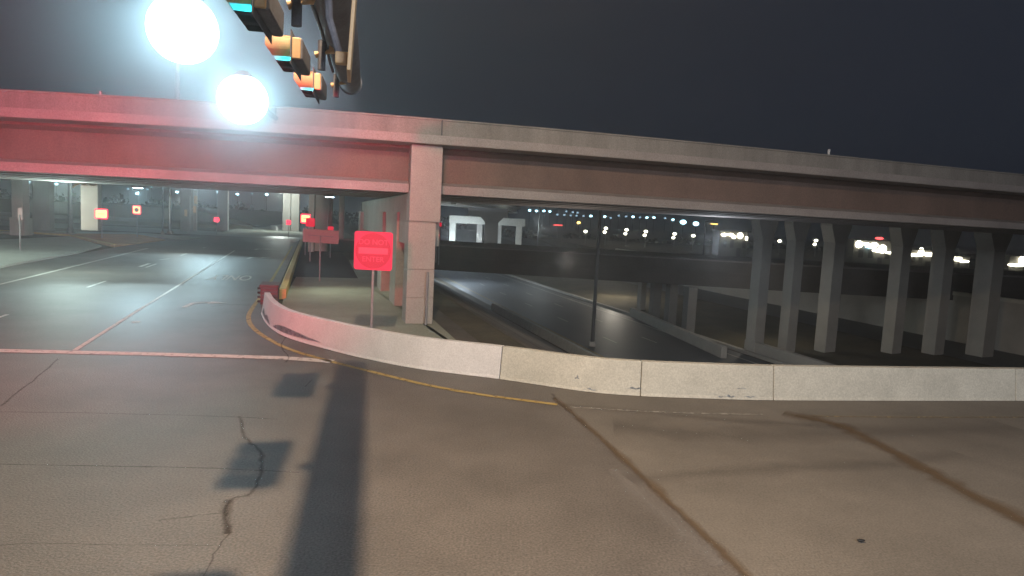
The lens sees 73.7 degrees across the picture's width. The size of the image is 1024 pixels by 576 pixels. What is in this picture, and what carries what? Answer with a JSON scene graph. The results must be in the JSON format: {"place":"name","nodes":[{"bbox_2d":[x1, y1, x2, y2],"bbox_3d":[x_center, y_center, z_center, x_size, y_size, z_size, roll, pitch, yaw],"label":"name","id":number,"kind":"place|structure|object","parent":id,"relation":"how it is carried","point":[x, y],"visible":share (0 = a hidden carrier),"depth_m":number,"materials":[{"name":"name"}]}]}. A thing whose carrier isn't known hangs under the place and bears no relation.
{"place":"outdoors","nodes":[
{"label":"outdoors","id":0,"kind":"place"},
{"bbox_2d":[0,236,101,267],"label":"pavement","id":1,"kind":"structure","parent":0,"point":[34,250],"depth_m":54.66,"materials":[{"name":"concrete"}]},
{"bbox_2d":[18,208,22,249],"bbox_3d":[-37.314,-4.449,51.763,0.350,3.200,0.120,3,6,0],"label":"sign","id":2,"kind":"object","parent":1,"relation":"on","point":[20,216],"visible":1,"depth_m":51.72,"materials":[{"name":"metal"}]},
{"bbox_2d":[0,231,202,239],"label":"sidewalk","id":3,"kind":"structure","parent":0,"point":[171,237],"depth_m":83.95,"materials":[{"name":"concrete"}]},
{"bbox_2d":[66,182,96,232],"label":"signal pole","id":4,"kind":"object","parent":3,"relation":"on","point":[70,228],"visible":0.94,"depth_m":80.85,"materials":[{"name":"metal"}]},
{"bbox_2d":[0,212,252,228],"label":"grass bank","id":5,"kind":"structure","parent":0,"point":[112,220],"depth_m":127.02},
{"bbox_2d":[0,220,302,238],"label":"cross street","id":6,"kind":"structure","parent":0,"point":[117,228],"depth_m":103.21,"materials":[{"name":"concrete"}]},
{"bbox_2d":[180,189,192,230],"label":"bridge column","id":7,"kind":"structure","parent":6,"relation":"on","point":[185,194],"depth_m":107.03,"materials":[{"name":"concrete"}]},
{"bbox_2d":[184,196,197,231],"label":"signal pole","id":8,"kind":"object","parent":6,"relation":"on","point":[195,203],"visible":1,"depth_m":105.15,"materials":[{"name":"metal"}]},
{"bbox_2d":[193,190,196,230],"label":"bridge column","id":9,"kind":"structure","parent":6,"relation":"on","point":[194,216],"depth_m":111.35,"materials":[{"name":"concrete"}]},
{"bbox_2d":[214,218,218,234],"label":"red sign","id":10,"kind":"object","parent":6,"relation":"on","point":[216,220],"visible":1,"depth_m":99.74,"materials":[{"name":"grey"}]},
{"bbox_2d":[286,220,290,237],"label":"red sign","id":11,"kind":"object","parent":6,"relation":"on","point":[288,222],"visible":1,"depth_m":99.70,"materials":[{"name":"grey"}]},
{"bbox_2d":[0,199,304,226],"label":"slope","id":12,"kind":"structure","parent":0,"point":[257,218],"depth_m":147.76,"materials":[{"name":"grey concrete"}]},
{"bbox_2d":[217,224,307,236],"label":"road","id":13,"kind":"structure","parent":0,"point":[264,231],"depth_m":120.10,"materials":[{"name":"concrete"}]},
{"bbox_2d":[270,224,281,230],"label":"road end barrier","id":14,"kind":"object","parent":13,"relation":"on","point":[275,227],"visible":0.59,"depth_m":137.68,"materials":[{"name":"grey concrete"}]},
{"bbox_2d":[282,193,290,230],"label":"bridge column","id":15,"kind":"structure","parent":13,"relation":"on","point":[286,206],"depth_m":133.31,"materials":[{"name":"concrete"}]},
{"bbox_2d":[291,194,299,231],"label":"bridge column","id":16,"kind":"structure","parent":13,"relation":"on","point":[295,212],"depth_m":133.34,"materials":[{"name":"concrete"}]},
{"bbox_2d":[293,244,357,277],"bbox_3d":[-17.966,-2.994,64.886,4.300,0.200,45.500,1,6,-16],"label":"soil bed","id":17,"kind":"object","parent":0,"point":[336,265],"visible":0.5,"depth_m":52.45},
{"bbox_2d":[301,214,309,254],"bbox_3d":[-19.354,-4.984,63.950,0.900,3.860,0.150,3,6,0],"label":"red sign","id":18,"kind":"object","parent":17,"relation":"on","point":[303,217],"visible":0.63,"depth_m":63.74,"materials":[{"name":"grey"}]},
{"bbox_2d":[306,218,314,261],"bbox_3d":[-16.557,-3.930,56.021,0.744,3.596,0.110,3,6,0],"label":"red sign","id":19,"kind":"object","parent":17,"relation":"on","point":[310,222],"visible":0.97,"depth_m":55.84,"materials":[{"name":"red metal"}]},
{"bbox_2d":[308,194,315,251],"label":"bridge column","id":20,"kind":"structure","parent":17,"relation":"on","point":[312,200],"depth_m":69.11,"materials":[{"name":"concrete"}]},
{"bbox_2d":[315,195,329,251],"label":"bridge column","id":21,"kind":"structure","parent":17,"relation":"on","point":[322,213],"depth_m":71.03,"materials":[{"name":"concrete"}]},
{"bbox_2d":[329,197,332,225],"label":"bridge column","id":22,"kind":"structure","parent":17,"relation":"on","point":[331,212],"depth_m":72.52,"materials":[{"name":"concrete"}]},
{"bbox_2d":[328,226,333,257],"bbox_3d":[-16.491,-4.156,62.027,0.533,2.876,0.110,3,6,0],"label":"red sign","id":23,"kind":"object","parent":17,"relation":"on","point":[330,227],"visible":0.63,"depth_m":61.86,"materials":[{"name":"red metal"}]},
{"bbox_2d":[339,196,344,238],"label":"bridge column","id":24,"kind":"structure","parent":17,"relation":"on","point":[341,214],"depth_m":74.73,"materials":[{"name":"concrete"}]},
{"bbox_2d":[0,235,745,575],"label":"road","id":25,"kind":"structure","parent":0,"point":[130,465],"depth_m":11.78,"materials":[{"name":"concrete"}]},
{"bbox_2d":[0,248,147,284],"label":"edge line","id":26,"kind":"object","parent":25,"relation":"on","point":[65,268],"visible":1,"depth_m":40.38,"materials":[{"name":"grey paint"}]},
{"bbox_2d":[0,247,204,317],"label":"dashed lane line","id":27,"kind":"object","parent":25,"relation":"on","point":[93,285],"visible":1,"depth_m":34.50,"materials":[{"name":"grey paint"}]},
{"bbox_2d":[71,233,164,246],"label":"soil island","id":28,"kind":"structure","parent":25,"relation":"on","point":[118,240],"depth_m":74.40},
{"bbox_2d":[95,209,107,237],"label":"red sign","id":29,"kind":"object","parent":28,"relation":"on","point":[101,214],"visible":0.91,"depth_m":73.77,"materials":[{"name":"grey"}]},
{"bbox_2d":[133,206,140,236],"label":"red sign","id":30,"kind":"object","parent":28,"relation":"on","point":[137,210],"visible":0.91,"depth_m":79.69,"materials":[{"name":"grey metal"}]},
{"bbox_2d":[73,251,233,349],"bbox_3d":[-19.489,-0.941,42.460,0.146,0.001,49.350,1,6,-17],"label":"lane line","id":31,"kind":"object","parent":25,"relation":"on","point":[104,331],"visible":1,"depth_m":25.90,"materials":[{"name":"grey paint"}]},
{"bbox_2d":[0,349,333,362],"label":"stop line","id":32,"kind":"object","parent":25,"relation":"on","point":[166,354],"visible":1,"depth_m":19.07,"materials":[{"name":"grey paint"}]},
{"bbox_2d":[183,301,222,306],"bbox_3d":[-13.358,0.683,29.066,0.980,0.001,2.192,6,6,25],"label":"turn arrow","id":33,"kind":"object","parent":25,"relation":"on","point":[189,304],"visible":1,"depth_m":29.52,"materials":[{"name":"grey paint"}]},
{"bbox_2d":[206,275,251,279],"bbox_3d":[-16.723,-0.618,40.581,2.313,0.001,3.113,1,6,-16],"label":"road word","id":34,"kind":"object","parent":25,"relation":"on","point":[232,276],"visible":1,"depth_m":40.60,"materials":[{"name":"grey paint"}]},
{"bbox_2d":[257,281,280,303],"bbox_3d":[-10.850,0.219,30.494,0.890,0.855,1.600,1,6,-16],"label":"crash cushion","id":35,"kind":"object","parent":25,"relation":"on","point":[272,288],"visible":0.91,"depth_m":29.78,"materials":[{"name":"red plastic"}]},
{"bbox_2d":[310,0,361,94],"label":"signal mast","id":36,"kind":"object","parent":25,"relation":"on","point":[341,13],"visible":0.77,"depth_m":8.13,"materials":[{"name":"metal"}]},
{"bbox_2d":[226,0,314,43],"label":"traffic signal","id":37,"kind":"object","parent":36,"relation":"attached to","point":[266,17],"visible":1,"depth_m":6.37,"materials":[{"name":"metal"}]},
{"bbox_2d":[265,29,334,80],"bbox_3d":[-2.629,-2.979,8.642,0.784,0.515,1.100,2,6,-11],"label":"traffic signal","id":38,"kind":"object","parent":36,"relation":"attached to","point":[290,53],"visible":0.92,"depth_m":8.36,"materials":[{"name":"metal"}]},
{"bbox_2d":[294,67,345,103],"bbox_3d":[-3.091,-3.307,11.123,0.774,0.462,1.100,2,6,-11],"label":"traffic signal","id":39,"kind":"object","parent":36,"relation":"attached to","point":[313,84],"visible":0.87,"depth_m":10.80,"materials":[{"name":"metal"}]},
{"bbox_2d":[324,0,356,82],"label":"traffic light pole","id":40,"kind":"object","parent":36,"relation":"hanging from","point":[343,58],"visible":1,"depth_m":5.21,"materials":[{"name":"metal"}]},
{"bbox_2d":[246,246,557,404],"bbox_3d":[-15.044,-1.072,46.051,6.454,0.001,68.671,0,6,-23],"label":"yellow edge line","id":41,"kind":"object","parent":25,"relation":"on","point":[250,323],"visible":0.93,"depth_m":18.91,"materials":[{"name":"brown paint"}]},
{"bbox_2d":[261,292,1023,400],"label":"concrete barrier","id":42,"kind":"object","parent":25,"relation":"on","point":[654,378],"visible":1,"depth_m":17.91,"materials":[{"name":"grey concrete"}]},
{"bbox_2d":[432,279,568,353],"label":"slope paving","id":43,"kind":"structure","parent":0,"point":[516,332],"depth_m":35.39,"materials":[{"name":"grey concrete"}]},
{"bbox_2d":[438,223,441,264],"bbox_3d":[-6.388,-3.876,59.995,0.281,3.721,0.110,3,6,0],"label":"red sign","id":44,"kind":"object","parent":43,"relation":"on","point":[439,243],"visible":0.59,"depth_m":59.96,"materials":[{"name":"red"}]},
{"bbox_2d":[0,200,1023,366],"bbox_3d":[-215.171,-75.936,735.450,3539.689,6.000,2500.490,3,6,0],"label":"ground","id":45,"kind":"structure","parent":0,"point":[722,323],"depth_m":84.92,"materials":[{"name":"grey concrete"}]},
{"bbox_2d":[9,179,32,235],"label":"bridge column","id":46,"kind":"structure","parent":45,"relation":"on","point":[20,193],"depth_m":73.17,"materials":[{"name":"concrete"}]},
{"bbox_2d":[32,180,54,230],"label":"bridge column","id":47,"kind":"structure","parent":45,"relation":"on","point":[42,205],"depth_m":84.93,"materials":[{"name":"concrete"}]},
{"bbox_2d":[0,230,115,244],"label":"yellow kerb","id":48,"kind":"structure","parent":45,"relation":"on","point":[66,235],"depth_m":76.72,"materials":[{"name":"paint"}]},
{"bbox_2d":[81,183,101,230],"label":"bridge column","id":49,"kind":"structure","parent":45,"relation":"on","point":[91,199],"depth_m":93.86,"materials":[{"name":"concrete"}]},
{"bbox_2d":[161,187,164,234],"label":"light pole","id":50,"kind":"object","parent":45,"relation":"on","point":[162,232],"visible":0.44,"depth_m":91.70,"materials":[{"name":"metal"}]},
{"bbox_2d":[167,187,172,233],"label":"light pole","id":51,"kind":"object","parent":45,"relation":"on","point":[170,231],"visible":0.68,"depth_m":94.59,"materials":[{"name":"metal"}]},
{"bbox_2d":[217,190,228,230],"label":"bridge column","id":52,"kind":"structure","parent":45,"relation":"on","point":[223,208],"depth_m":118.73,"materials":[{"name":"concrete"}]},
{"bbox_2d":[279,239,302,298],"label":"yellow kerb wall","id":53,"kind":"structure","parent":45,"relation":"on","point":[285,286],"depth_m":39.77,"materials":[{"name":"paint"}]},
{"bbox_2d":[282,260,499,378],"bbox_3d":[-9.659,-0.013,38.631,6.925,0.200,44.836,1,6,-17],"label":"concrete apron","id":54,"kind":"object","parent":45,"relation":"on","point":[346,300],"visible":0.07,"depth_m":31.06,"materials":[{"name":"grey concrete"}]},
{"bbox_2d":[303,228,338,280],"bbox_3d":[-11.442,-1.934,40.712,2.135,3.134,0.118,3,6,-1],"label":"wide sign","id":55,"kind":"object","parent":54,"relation":"on","point":[321,236],"visible":1,"depth_m":40.64,"materials":[{"name":"metal"}]},
{"bbox_2d":[354,231,392,327],"bbox_3d":[-4.451,0.052,21.768,1.220,3.692,0.117,3,6,0],"label":"do not enter sign","id":56,"kind":"object","parent":54,"relation":"on","point":[373,251],"visible":0.98,"depth_m":21.60,"materials":[{"name":"red metal"}]},
{"bbox_2d":[358,144,442,324],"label":"flyover pier","id":57,"kind":"structure","parent":54,"relation":"on","point":[410,221],"depth_m":26.71,"materials":[{"name":"concrete"}]},
{"bbox_2d":[0,89,1023,234],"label":"flyover bridge","id":58,"kind":"structure","parent":57,"relation":"on","point":[92,138],"depth_m":28.11,"materials":[{"name":"concrete"}]},
{"bbox_2d":[132,185,143,188],"bbox_3d":[-18.938,-5.124,34.566,0.500,0.145,0.300,3,6,0],"label":"bridge light","id":59,"kind":"object","parent":58,"relation":"attached to","point":[137,186],"visible":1,"depth_m":34.42,"materials":[{"name":"metal"}]},
{"bbox_2d":[145,0,218,98],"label":"mast lamp","id":60,"kind":"object","parent":58,"relation":"on","point":[182,32],"visible":1,"depth_m":33.85,"materials":[{"name":"glass"}]},
{"bbox_2d":[217,70,277,123],"bbox_3d":[-8.731,-6.288,23.373,1.560,1.677,4.026,3,6,0],"label":"mast lamp","id":61,"kind":"object","parent":58,"relation":"attached to","point":[242,97],"visible":1,"depth_m":21.64,"materials":[{"name":"glass"}]},
{"bbox_2d":[324,194,334,197],"bbox_3d":[-9.576,-4.834,35.861,0.500,0.145,0.300,3,6,0],"label":"bridge light","id":62,"kind":"object","parent":58,"relation":"attached to","point":[328,195],"visible":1,"depth_m":35.71,"materials":[{"name":"metal"}]},
{"bbox_2d":[449,207,524,244],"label":"bridge supports","id":63,"kind":"object","parent":45,"relation":"on","point":[473,217],"visible":0.61,"depth_m":110.95,"materials":[{"name":"concrete"}]},
{"bbox_2d":[441,201,520,213],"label":"curved connector bridge","id":64,"kind":"structure","parent":63,"relation":"on","point":[512,209],"depth_m":113.38,"materials":[{"name":"concrete"}]},
{"bbox_2d":[0,188,976,259],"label":"tree belt","id":65,"kind":"object","parent":45,"relation":"on","point":[446,224],"visible":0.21,"depth_m":221.63,"materials":[{"name":"black plant"}]},
{"bbox_2d":[477,211,506,242],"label":"hammerhead pier","id":66,"kind":"structure","parent":45,"relation":"on","point":[492,220],"depth_m":102.86,"materials":[{"name":"concrete"}]},
{"bbox_2d":[537,207,539,245],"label":"light pole","id":67,"kind":"object","parent":45,"relation":"on","point":[538,227],"visible":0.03,"depth_m":129.40,"materials":[{"name":"metal"}]},
{"bbox_2d":[491,303,599,356],"bbox_3d":[6.861,5.579,47.176,0.540,0.750,65.000,1,6,-16],"label":"highway barrier","id":68,"kind":"object","parent":45,"relation":"on","point":[556,340],"visible":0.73,"depth_m":60.51,"materials":[{"name":"grey concrete"}]},
{"bbox_2d":[434,235,770,364],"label":"highway","id":69,"kind":"structure","parent":45,"relation":"on","point":[546,310],"depth_m":71.64,"materials":[{"name":"grey asphalt"}]},
{"bbox_2d":[435,272,602,356],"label":"highway yellow line","id":70,"kind":"object","parent":69,"relation":"on","point":[526,318],"visible":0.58,"depth_m":71.33,"materials":[{"name":"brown paint"}]},
{"bbox_2d":[482,277,656,342],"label":"highway lane dashes","id":71,"kind":"object","parent":69,"relation":"on","point":[567,321],"visible":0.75,"depth_m":72.63,"materials":[{"name":"grey paint"}]},
{"bbox_2d":[589,210,601,346],"bbox_3d":[7.781,-2.862,56.956,1.758,15.707,0.510,3,6,0],"label":"light pole","id":72,"kind":"object","parent":69,"relation":"on","point":[592,342],"visible":0.72,"depth_m":57.11,"materials":[{"name":"metal"}]},
{"bbox_2d":[494,273,756,363],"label":"highway edge line","id":73,"kind":"object","parent":69,"relation":"on","point":[622,317],"visible":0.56,"depth_m":79.15,"materials":[{"name":"grey paint"}]},
{"bbox_2d":[630,308,726,357],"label":"crash wall","id":74,"kind":"structure","parent":69,"relation":"on","point":[706,344],"depth_m":63.01,"materials":[{"name":"concrete"}]},
{"bbox_2d":[456,239,792,364],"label":"highway kerb","id":75,"kind":"structure","parent":45,"relation":"on","point":[756,355],"depth_m":64.09,"materials":[{"name":"concrete"}]},
{"bbox_2d":[636,282,646,309],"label":"median column","id":76,"kind":"structure","parent":45,"relation":"on","point":[641,297],"depth_m":82.52,"materials":[{"name":"concrete"}]},
{"bbox_2d":[649,283,661,317],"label":"median column","id":77,"kind":"structure","parent":45,"relation":"on","point":[655,299],"depth_m":76.28,"materials":[{"name":"concrete"}]},
{"bbox_2d":[664,284,678,324],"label":"median column","id":78,"kind":"structure","parent":45,"relation":"on","point":[671,300],"depth_m":70.99,"materials":[{"name":"concrete"}]},
{"bbox_2d":[328,239,1023,299],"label":"cross street bridge","id":79,"kind":"structure","parent":45,"relation":"on","point":[866,279],"depth_m":68.02,"materials":[{"name":"concrete"}]},
{"bbox_2d":[680,220,685,240],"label":"street lamp","id":80,"kind":"object","parent":45,"relation":"on","point":[682,221],"visible":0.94,"depth_m":247.97,"materials":[{"name":"metal"}]},
{"bbox_2d":[681,286,697,332],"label":"median column","id":81,"kind":"structure","parent":45,"relation":"on","point":[689,307],"depth_m":66.15,"materials":[{"name":"concrete"}]},
{"bbox_2d":[693,222,698,241],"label":"street lamp","id":82,"kind":"object","parent":45,"relation":"on","point":[695,223],"visible":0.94,"depth_m":248.20,"materials":[{"name":"metal"}]},
{"bbox_2d":[501,237,1023,367],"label":"carriageway","id":83,"kind":"structure","parent":45,"relation":"on","point":[957,350],"depth_m":70.68,"materials":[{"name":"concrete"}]},
{"bbox_2d":[744,339,834,364],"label":"crash wall","id":84,"kind":"structure","parent":45,"relation":"on","point":[790,357],"depth_m":53.67,"materials":[{"name":"concrete"}]},
{"bbox_2d":[745,219,778,351],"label":"pier column","id":85,"kind":"structure","parent":84,"relation":"on","point":[764,231],"depth_m":57.05,"materials":[{"name":"concrete"}]},
{"bbox_2d":[778,221,810,351],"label":"pier column","id":86,"kind":"structure","parent":45,"relation":"on","point":[796,234],"depth_m":57.07,"materials":[{"name":"concrete"}]},
{"bbox_2d":[615,248,1023,355],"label":"retaining wall","id":87,"kind":"structure","parent":45,"relation":"on","point":[1009,337],"depth_m":69.13,"materials":[{"name":"concrete"}]},
{"bbox_2d":[814,223,851,352],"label":"pier column","id":88,"kind":"structure","parent":45,"relation":"on","point":[835,237],"depth_m":57.01,"materials":[{"name":"concrete"}]},
{"bbox_2d":[881,227,917,353],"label":"pier column","id":89,"kind":"structure","parent":45,"relation":"on","point":[902,241],"depth_m":57.06,"materials":[{"name":"concrete"}]},
{"bbox_2d":[921,229,961,354],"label":"pier column","id":90,"kind":"structure","parent":45,"relation":"on","point":[944,243],"depth_m":57.03,"materials":[{"name":"concrete"}]},
{"bbox_2d":[965,232,1012,356],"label":"pier column","id":91,"kind":"structure","parent":45,"relation":"on","point":[987,285],"depth_m":56.93,"materials":[{"name":"concrete"}]},
{"bbox_2d":[0,0,1023,247],"label":"sky","id":92,"kind":"structure","parent":0,"point":[929,82],"materials":[{"name":"black"}]},
{"bbox_2d":[711,229,750,256],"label":"roadside building","id":93,"kind":"structure","parent":0,"point":[729,243],"depth_m":149.57,"materials":[{"name":"concrete"}]},
{"bbox_2d":[736,248,740,256],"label":"door","id":94,"kind":"structure","parent":93,"relation":"in","point":[738,250],"depth_m":149.68,"materials":[{"name":"metal"}]},
{"bbox_2d":[553,389,1023,575],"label":"deck pavement","id":95,"kind":"structure","parent":0,"point":[779,488],"depth_m":12.01,"materials":[{"name":"concrete"}]},
{"bbox_2d":[554,397,747,575],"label":"dirt seam","id":96,"kind":"object","parent":95,"relation":"on","point":[658,490],"visible":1,"depth_m":11.00,"materials":[{"name":"brown"}]},
{"bbox_2d":[571,406,762,414],"bbox_3d":[3.592,2.844,15.718,4.496,0.001,0.226,3,6,-2],"label":"faint edge line","id":97,"kind":"object","parent":95,"relation":"on","point":[675,412],"visible":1,"depth_m":15.69,"materials":[{"name":"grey paint"}]},
{"bbox_2d":[799,416,1023,522],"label":"dirt streak","id":98,"kind":"object","parent":95,"relation":"on","point":[957,485],"visible":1,"depth_m":12.51,"materials":[{"name":"brown"}]},
{"bbox_2d":[814,416,1017,417],"bbox_3d":[9.808,3.091,16.370,5.729,0.001,0.139,2,6,-9],"label":"faint yellow edge line","id":99,"kind":"object","parent":95,"relation":"on","point":[925,417],"visible":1,"depth_m":16.31,"materials":[{"name":"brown paint"}]},
{"bbox_2d":[844,237,891,263],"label":"roadside building","id":100,"kind":"structure","parent":0,"point":[878,251],"depth_m":129.64,"materials":[{"name":"concrete"}]},
{"bbox_2d":[858,250,863,257],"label":"window","id":101,"kind":"structure","parent":100,"relation":"in","point":[860,254],"depth_m":129.63,"materials":[{"name":"black glass"}]},
{"bbox_2d":[868,250,872,257],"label":"window","id":102,"kind":"structure","parent":100,"relation":"in","point":[870,253],"depth_m":129.60,"materials":[{"name":"black glass"}]},
{"bbox_2d":[877,258,881,263],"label":"door","id":103,"kind":"structure","parent":100,"relation":"in","point":[879,260],"depth_m":129.73,"materials":[{"name":"metal"}]},
{"bbox_2d":[884,251,889,258],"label":"window","id":104,"kind":"structure","parent":100,"relation":"in","point":[886,256],"depth_m":129.63,"materials":[{"name":"black glass"}]},
{"bbox_2d":[910,248,931,266],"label":"roadside building","id":105,"kind":"structure","parent":0,"point":[921,257],"depth_m":129.66,"materials":[{"name":"concrete"}]},
{"bbox_2d":[925,260,929,265],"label":"door","id":106,"kind":"structure","parent":105,"relation":"in","point":[927,262],"depth_m":129.73,"materials":[{"name":"metal"}]},
{"bbox_2d":[953,255,974,268],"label":"roadside building","id":107,"kind":"structure","parent":0,"point":[960,261],"depth_m":129.68,"materials":[{"name":"concrete"}]},
{"bbox_2d":[1004,254,1023,270],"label":"roadside building","id":108,"kind":"structure","parent":0,"point":[1012,262],"depth_m":129.68,"materials":[{"name":"concrete"}]},
{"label":"pier cap","id":109,"kind":"object","parent":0,"visible":0},
{"bbox_2d":[0,179,295,193],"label":"overpass","id":110,"kind":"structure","parent":109,"relation":"on","point":[153,186],"depth_m":103.11,"materials":[{"name":"concrete"}]}
]}

